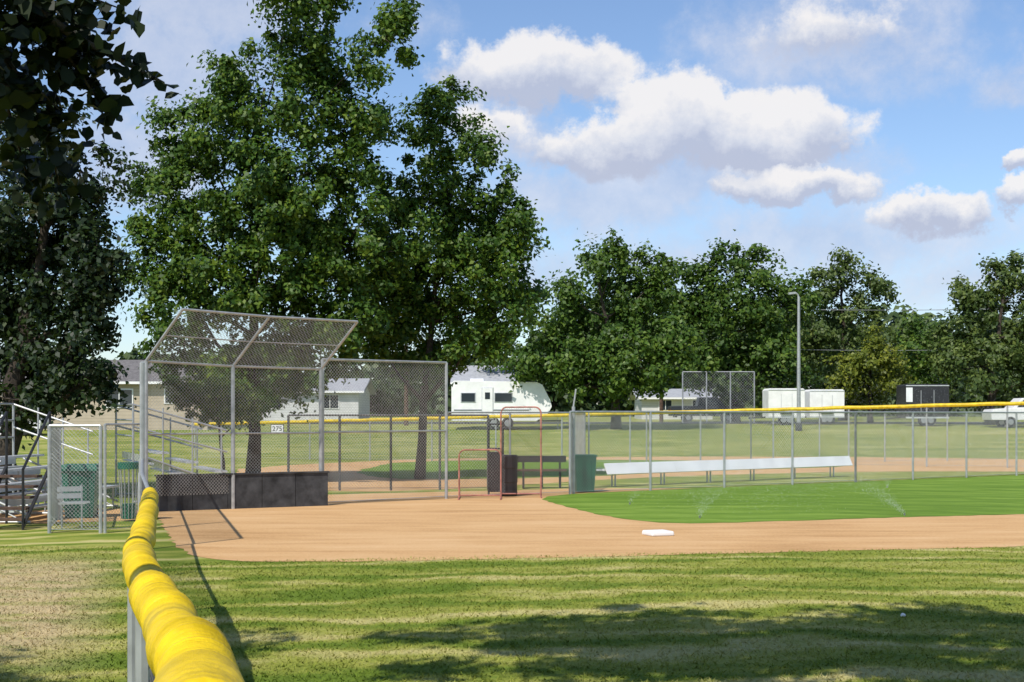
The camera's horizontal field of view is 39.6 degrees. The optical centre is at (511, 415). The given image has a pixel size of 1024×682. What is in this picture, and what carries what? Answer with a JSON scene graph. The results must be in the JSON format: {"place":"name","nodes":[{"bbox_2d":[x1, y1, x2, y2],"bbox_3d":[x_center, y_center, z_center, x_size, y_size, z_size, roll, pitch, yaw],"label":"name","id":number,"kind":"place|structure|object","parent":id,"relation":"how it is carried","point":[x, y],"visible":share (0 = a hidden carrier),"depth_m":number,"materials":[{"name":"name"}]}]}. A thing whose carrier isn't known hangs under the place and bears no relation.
{"place":"outdoors","nodes":[
{"label":"outdoors","id":0,"kind":"place"},
{"bbox_2d":[0,409,48,434],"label":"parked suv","id":1,"kind":"object","parent":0,"point":[40,425],"visible":0.2,"depth_m":79.19,"materials":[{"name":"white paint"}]},
{"bbox_2d":[0,509,137,523],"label":"dirt path","id":2,"kind":"structure","parent":0,"point":[37,518],"depth_m":24.98,"materials":[{"name":"brown soil"}]},
{"bbox_2d":[61,464,98,517],"bbox_3d":[-7.572,1.328,24.988,0.626,0.937,0.718,0,0,-9],"label":"trash can","id":3,"kind":"object","parent":2,"relation":"on","point":[75,509],"visible":0.67,"depth_m":24.74,"materials":[{"name":"green plastic"}]},
{"bbox_2d":[0,417,1023,681],"bbox_3d":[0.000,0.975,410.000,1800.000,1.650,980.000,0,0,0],"label":"ground","id":4,"kind":"structure","parent":0,"point":[30,535],"depth_m":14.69,"materials":[{"name":"green plant"}]},
{"bbox_2d":[0,411,50,529],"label":"metal stairs","id":5,"kind":"structure","parent":4,"relation":"on","point":[6,486],"depth_m":23.00,"materials":[{"name":"grey metal"}]},
{"bbox_2d":[47,423,60,532],"bbox_3d":[-7.432,1.020,23.125,0.054,1.761,2.895,0,0,-15],"label":"chain link fence","id":6,"kind":"object","parent":4,"relation":"on","point":[55,471],"visible":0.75,"depth_m":23.03,"materials":[{"name":"metal"}]},
{"bbox_2d":[48,424,102,532],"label":"chain link gate","id":7,"kind":"structure","parent":6,"relation":"attached to","point":[100,480],"depth_m":21.70,"materials":[{"name":"metal"}]},
{"bbox_2d":[0,403,118,522],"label":"bleachers","id":8,"kind":"object","parent":4,"relation":"on","point":[13,469],"visible":0.59,"depth_m":26.68,"materials":[{"name":"metal"}]},
{"bbox_2d":[57,485,89,528],"bbox_3d":[-7.023,1.460,22.801,0.504,0.682,0.531,0,0,-19],"label":"metal bench","id":9,"kind":"object","parent":4,"relation":"on","point":[74,495],"visible":0.86,"depth_m":22.92,"materials":[{"name":"metal"}]},
{"bbox_2d":[0,96,147,495],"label":"shade tree","id":10,"kind":"object","parent":4,"relation":"on","point":[30,313],"visible":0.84,"depth_m":30.38,"materials":[{"name":"green plant"}]},
{"bbox_2d":[0,0,178,219],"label":"linden tree","id":11,"kind":"object","parent":4,"relation":"on","point":[76,46],"visible":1,"depth_m":5.97,"materials":[{"name":"green plant"}]},
{"bbox_2d":[0,384,229,429],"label":"walls","id":12,"kind":"structure","parent":4,"relation":"on","point":[105,417],"depth_m":85.00,"materials":[{"name":"beige"}]},
{"bbox_2d":[0,360,203,383],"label":"roof","id":13,"kind":"structure","parent":12,"relation":"on","point":[133,375],"depth_m":86.11,"materials":[{"name":"grey"}]},
{"bbox_2d":[105,386,178,407],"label":"windows","id":14,"kind":"structure","parent":12,"relation":"attached to","point":[129,398],"depth_m":84.92,"materials":[{"name":"white paint"}]},
{"bbox_2d":[117,462,138,518],"bbox_3d":[-6.518,1.280,24.200,0.379,0.960,0.379,0,0,0],"label":"litter bin","id":15,"kind":"object","parent":4,"relation":"on","point":[121,496],"visible":0.68,"depth_m":24.10,"materials":[{"name":"metal"}]},
{"bbox_2d":[140,361,144,474],"bbox_3d":[-5.837,0.587,22.450,0.066,2.626,7.195,0,0,-15],"label":"fence post","id":16,"kind":"object","parent":4,"relation":"on","point":[142,409],"visible":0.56,"depth_m":18.97,"materials":[{"name":"metal"}]},
{"bbox_2d":[103,423,139,532],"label":"fence","id":17,"kind":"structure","parent":16,"relation":"attached to","point":[105,474],"depth_m":21.86,"materials":[{"name":"metal"}]},
{"bbox_2d":[115,404,226,502],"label":"bleachers","id":18,"kind":"object","parent":4,"relation":"on","point":[164,466],"visible":0.38,"depth_m":29.96,"materials":[{"name":"metal"}]},
{"bbox_2d":[122,459,244,681],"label":"capped chain link fence","id":19,"kind":"object","parent":4,"relation":"on","point":[172,636],"visible":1,"depth_m":3.14,"materials":[{"name":"yellow plastic"}]},
{"bbox_2d":[156,369,280,469],"bbox_3d":[-7.374,0.273,36.031,3.263,3.059,1.924,0,0,0],"label":"tree","id":20,"kind":"object","parent":4,"relation":"on","point":[241,406],"visible":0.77,"depth_m":35.76,"materials":[{"name":"green plant"}]},
{"bbox_2d":[144,308,357,510],"bbox_3d":[-4.971,-0.022,27.171,4.079,3.844,1.127,0,0,-37],"label":"backstop","id":21,"kind":"object","parent":4,"relation":"on","point":[208,491],"visible":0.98,"depth_m":27.26,"materials":[{"name":"metal"}]},
{"bbox_2d":[113,0,447,472],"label":"ash tree","id":22,"kind":"object","parent":4,"relation":"on","point":[278,208],"visible":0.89,"depth_m":36.95,"materials":[{"name":"green plant"}]},
{"bbox_2d":[262,388,369,420],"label":"walls","id":23,"kind":"structure","parent":4,"relation":"on","point":[287,410],"depth_m":112.00,"materials":[{"name":"white"}]},
{"bbox_2d":[271,394,338,408],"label":"windows","id":24,"kind":"structure","parent":23,"relation":"attached to","point":[327,399],"depth_m":111.92,"materials":[{"name":"white paint"}]},
{"bbox_2d":[300,378,375,394],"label":"roof","id":25,"kind":"structure","parent":23,"relation":"on","point":[338,387],"depth_m":114.00,"materials":[{"name":"white paint"}]},
{"bbox_2d":[321,358,447,501],"bbox_3d":[-2.604,0.372,29.550,3.243,3.055,0.068,0,0,-41],"label":"chain link fence","id":26,"kind":"object","parent":4,"relation":"on","point":[445,431],"visible":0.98,"depth_m":29.60,"materials":[{"name":"metal"}]},
{"bbox_2d":[287,414,488,489],"bbox_3d":[-2.948,0.939,34.123,4.850,1.922,0.315,0,0,-6],"label":"dark chain link fence","id":27,"kind":"object","parent":4,"relation":"on","point":[339,446],"visible":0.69,"depth_m":34.00,"materials":[{"name":"metal"}]},
{"bbox_2d":[404,343,408,425],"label":"utility pole","id":28,"kind":"object","parent":4,"relation":"on","point":[405,395],"visible":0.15,"depth_m":89.89,"materials":[{"name":"brown wood"}]},
{"bbox_2d":[471,318,529,373],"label":"tree","id":29,"kind":"object","parent":4,"relation":"on","point":[512,347],"visible":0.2,"depth_m":119.61,"materials":[{"name":"green plant"}]},
{"bbox_2d":[451,379,560,428],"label":"camper trailer","id":30,"kind":"object","parent":4,"relation":"on","point":[476,395],"visible":0.71,"depth_m":84.80,"materials":[{"name":"white paint"}]},
{"bbox_2d":[448,412,569,495],"bbox_3d":[-0.046,0.911,31.500,3.321,1.978,0.047,0,0,-33],"label":"chain link fence","id":31,"kind":"object","parent":4,"relation":"on","point":[510,431],"visible":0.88,"depth_m":31.48,"materials":[{"name":"metal"}]},
{"bbox_2d":[517,456,566,488],"bbox_3d":[0.732,1.395,35.042,1.241,0.790,0.534,0,0,-8],"label":"player bench","id":32,"kind":"object","parent":4,"relation":"on","point":[550,459],"visible":0.55,"depth_m":35.16,"materials":[{"name":"metal"}]},
{"bbox_2d":[89,289,1023,416],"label":"distant treeline","id":33,"kind":"object","parent":4,"relation":"on","point":[559,404],"visible":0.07,"depth_m":150.26,"materials":[{"name":"green plant"}]},
{"bbox_2d":[572,389,576,493],"bbox_3d":[1.426,0.648,32.606,0.114,2.503,0.076,0,0,-18],"label":"fence post","id":34,"kind":"object","parent":4,"relation":"on","point":[573,446],"visible":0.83,"depth_m":32.57,"materials":[{"name":"metal"}]},
{"bbox_2d":[571,413,585,488],"bbox_3d":[1.566,0.910,33.950,0.051,1.980,3.190,0,0,9],"label":"chain link fence","id":35,"kind":"object","parent":4,"relation":"on","point":[581,442],"visible":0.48,"depth_m":34.38,"materials":[{"name":"metal"}]},
{"bbox_2d":[495,227,704,428],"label":"elm tree","id":36,"kind":"object","parent":4,"relation":"on","point":[571,359],"visible":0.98,"depth_m":84.91,"materials":[{"name":"green plant"}]},
{"bbox_2d":[194,401,1023,467],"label":"yellow capped fence","id":37,"kind":"object","parent":4,"relation":"on","point":[941,405],"visible":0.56,"depth_m":52.28,"materials":[{"name":"metal"}]},
{"bbox_2d":[271,424,283,431],"bbox_3d":[-9.337,0.543,56.590,0.520,0.360,0.051,0,0,0],"label":"distance sign","id":38,"kind":"object","parent":37,"relation":"attached to","point":[277,430],"visible":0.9,"depth_m":56.57,"materials":[{"name":"white plastic"}]},
{"bbox_2d":[659,312,662,421],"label":"utility pole","id":39,"kind":"object","parent":4,"relation":"on","point":[660,406],"visible":0.05,"depth_m":105.89,"materials":[{"name":"brown wood"}]},
{"bbox_2d":[736,308,1015,350],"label":"power lines","id":40,"kind":"object","parent":39,"relation":"attached to","point":[897,350],"visible":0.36,"depth_m":105.99,"materials":[{"name":"metal"}]},
{"bbox_2d":[628,389,718,418],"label":"house","id":41,"kind":"structure","parent":4,"relation":"on","point":[673,397],"depth_m":120.00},
{"bbox_2d":[663,399,696,410],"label":"windows","id":42,"kind":"structure","parent":41,"relation":"in","point":[666,402],"depth_m":119.92,"materials":[{"name":"white paint"}]},
{"bbox_2d":[682,371,754,422],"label":"chain link fence","id":43,"kind":"object","parent":4,"relation":"on","point":[716,393],"visible":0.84,"depth_m":100.00,"materials":[{"name":"metal"}]},
{"bbox_2d":[596,456,852,486],"bbox_3d":[6.061,1.499,38.743,9.946,0.603,0.433,0,0,-40],"label":"dugout bench","id":44,"kind":"object","parent":4,"relation":"on","point":[751,463],"visible":0.74,"depth_m":38.18,"materials":[{"name":"white paint"}]},
{"bbox_2d":[642,229,824,421],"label":"elm tree","id":45,"kind":"object","parent":4,"relation":"on","point":[709,308],"visible":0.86,"depth_m":102.05,"materials":[{"name":"green plant"}]},
{"bbox_2d":[748,388,804,424],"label":"enclosed trailer","id":46,"kind":"object","parent":4,"relation":"on","point":[781,397],"visible":0.64,"depth_m":90.90,"materials":[{"name":"white paint"}]},
{"bbox_2d":[542,475,1023,522],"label":"infield grass","id":47,"kind":"structure","parent":4,"relation":"on","point":[985,495],"depth_m":29.55,"materials":[{"name":"green plant"}]},
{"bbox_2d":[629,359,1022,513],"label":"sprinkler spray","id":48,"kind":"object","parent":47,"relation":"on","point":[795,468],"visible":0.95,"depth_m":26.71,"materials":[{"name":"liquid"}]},
{"bbox_2d":[788,292,801,430],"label":"street lamp","id":49,"kind":"object","parent":4,"relation":"on","point":[798,360],"visible":0.92,"depth_m":83.92,"materials":[{"name":"metal"}]},
{"bbox_2d":[569,411,1023,493],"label":"chain link fence","id":50,"kind":"object","parent":4,"relation":"on","point":[792,440],"visible":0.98,"depth_m":36.63,"materials":[{"name":"metal"}]},
{"bbox_2d":[588,413,1006,467],"bbox_3d":[10.878,0.890,52.531,20.028,2.019,1.277,0,0,-30],"label":"chain link fence","id":51,"kind":"object","parent":4,"relation":"on","point":[589,424],"visible":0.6,"depth_m":52.30,"materials":[{"name":"metal"}]},
{"bbox_2d":[805,389,843,424],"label":"enclosed trailer","id":52,"kind":"object","parent":4,"relation":"on","point":[815,398],"visible":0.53,"depth_m":92.90,"materials":[{"name":"white paint"}]},
{"bbox_2d":[774,244,904,420],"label":"cottonwood tree","id":53,"kind":"object","parent":4,"relation":"on","point":[826,340],"visible":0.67,"depth_m":111.42,"materials":[{"name":"green plant"}]},
{"bbox_2d":[821,321,916,422],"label":"yellow green tree","id":54,"kind":"object","parent":4,"relation":"on","point":[864,390],"visible":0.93,"depth_m":97.07,"materials":[{"name":"green plant"}]},
{"bbox_2d":[885,384,948,425],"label":"enclosed trailer","id":55,"kind":"object","parent":4,"relation":"on","point":[934,393],"visible":0.61,"depth_m":88.90,"materials":[{"name":"black paint"}]},
{"bbox_2d":[906,388,912,401],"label":"trailer sign","id":56,"kind":"object","parent":55,"relation":"attached to","point":[909,394],"visible":1,"depth_m":88.84,"materials":[{"name":"white paint"}]},
{"bbox_2d":[879,304,960,384],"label":"young tree","id":57,"kind":"object","parent":4,"relation":"on","point":[920,358],"visible":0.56,"depth_m":124.48,"materials":[{"name":"green plant"}]},
{"bbox_2d":[918,249,1023,424],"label":"elm tree","id":58,"kind":"object","parent":4,"relation":"on","point":[993,379],"visible":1,"depth_m":92.07,"materials":[{"name":"green plant"}]},
{"bbox_2d":[982,398,1023,426],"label":"parked pickup truck","id":59,"kind":"object","parent":4,"relation":"on","point":[1020,408],"visible":0.73,"depth_m":87.10,"materials":[{"name":"white paint"}]},
{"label":"walls","id":60,"kind":"object","parent":4,"relation":"on","visible":0},
{"bbox_2d":[450,366,514,383],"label":"roof","id":61,"kind":"structure","parent":60,"relation":"on","point":[472,372],"depth_m":119.47,"materials":[{"name":"white paint"}]},
{"bbox_2d":[0,0,1023,411],"label":"sky","id":62,"kind":"structure","parent":0,"point":[891,132],"materials":[{"name":"blue"}]},
{"bbox_2d":[157,488,1023,561],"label":"infield dirt","id":63,"kind":"structure","parent":0,"point":[465,527],"depth_m":21.79,"materials":[{"name":"brown soil"}]},
{"bbox_2d":[457,449,501,499],"bbox_3d":[-0.688,1.262,30.600,0.940,1.077,0.900,0,0,0],"label":"pitching screen","id":64,"kind":"object","parent":63,"relation":"on","point":[459,470],"visible":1,"depth_m":30.60,"materials":[{"name":"red paint"}]},
{"bbox_2d":[488,423,503,493],"bbox_3d":[-0.365,0.991,32.000,0.362,1.617,0.443,0,0,0],"label":"equipment cage","id":65,"kind":"object","parent":63,"relation":"on","point":[495,476],"visible":0.53,"depth_m":31.85,"materials":[{"name":"metal"}]},
{"bbox_2d":[499,455,517,496],"bbox_3d":[-0.076,1.340,31.600,0.410,0.920,0.410,0,0,0],"label":"trash barrel","id":66,"kind":"object","parent":63,"relation":"on","point":[511,474],"visible":0.77,"depth_m":31.43,"materials":[{"name":"black plastic"}]},
{"bbox_2d":[500,406,541,497],"bbox_3d":[0.197,0.801,31.200,0.920,1.997,0.900,0,0,0],"label":"pitching screen","id":67,"kind":"object","parent":63,"relation":"on","point":[540,436],"visible":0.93,"depth_m":31.20,"materials":[{"name":"red paint"}]},
{"bbox_2d":[571,454,596,491],"bbox_3d":[1.680,1.359,33.320,0.540,0.875,0.580,0,0,-9],"label":"trash can","id":68,"kind":"object","parent":63,"relation":"on","point":[584,473],"visible":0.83,"depth_m":33.07,"materials":[{"name":"green plastic"}]},
{"bbox_2d":[642,529,673,535],"bbox_3d":[2.183,1.760,21.281,0.370,0.070,0.370,0,0,-20],"label":"base plate","id":69,"kind":"object","parent":63,"relation":"on","point":[661,532],"visible":1,"depth_m":21.14,"materials":[{"name":"white rubber"}]},
{"bbox_2d":[237,456,1023,491],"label":"infield dirt","id":70,"kind":"structure","parent":0,"point":[983,466],"depth_m":46.23,"materials":[{"name":"brown soil"}]},
{"bbox_2d":[327,74,553,478],"bbox_3d":[-1.983,-3.883,40.352,6.708,11.392,4.232,0,0,23],"label":"ash tree","id":71,"kind":"object","parent":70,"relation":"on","point":[417,303],"visible":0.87,"depth_m":39.50,"materials":[{"name":"green plant"}]},
{"bbox_2d":[357,460,839,478],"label":"infield grass","id":72,"kind":"structure","parent":70,"relation":"on","point":[452,469],"depth_m":46.98,"materials":[{"name":"green plant"}]},
{"bbox_2d":[290,422,1023,423],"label":"road","id":73,"kind":"structure","parent":0,"point":[657,423],"depth_m":96.80,"materials":[{"name":"grey asphalt"}]},
{"bbox_2d":[668,397,743,421],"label":"parked pickup truck","id":74,"kind":"object","parent":73,"relation":"on","point":[700,404],"visible":0.45,"depth_m":103.10,"materials":[{"name":"paint"}]}
]}

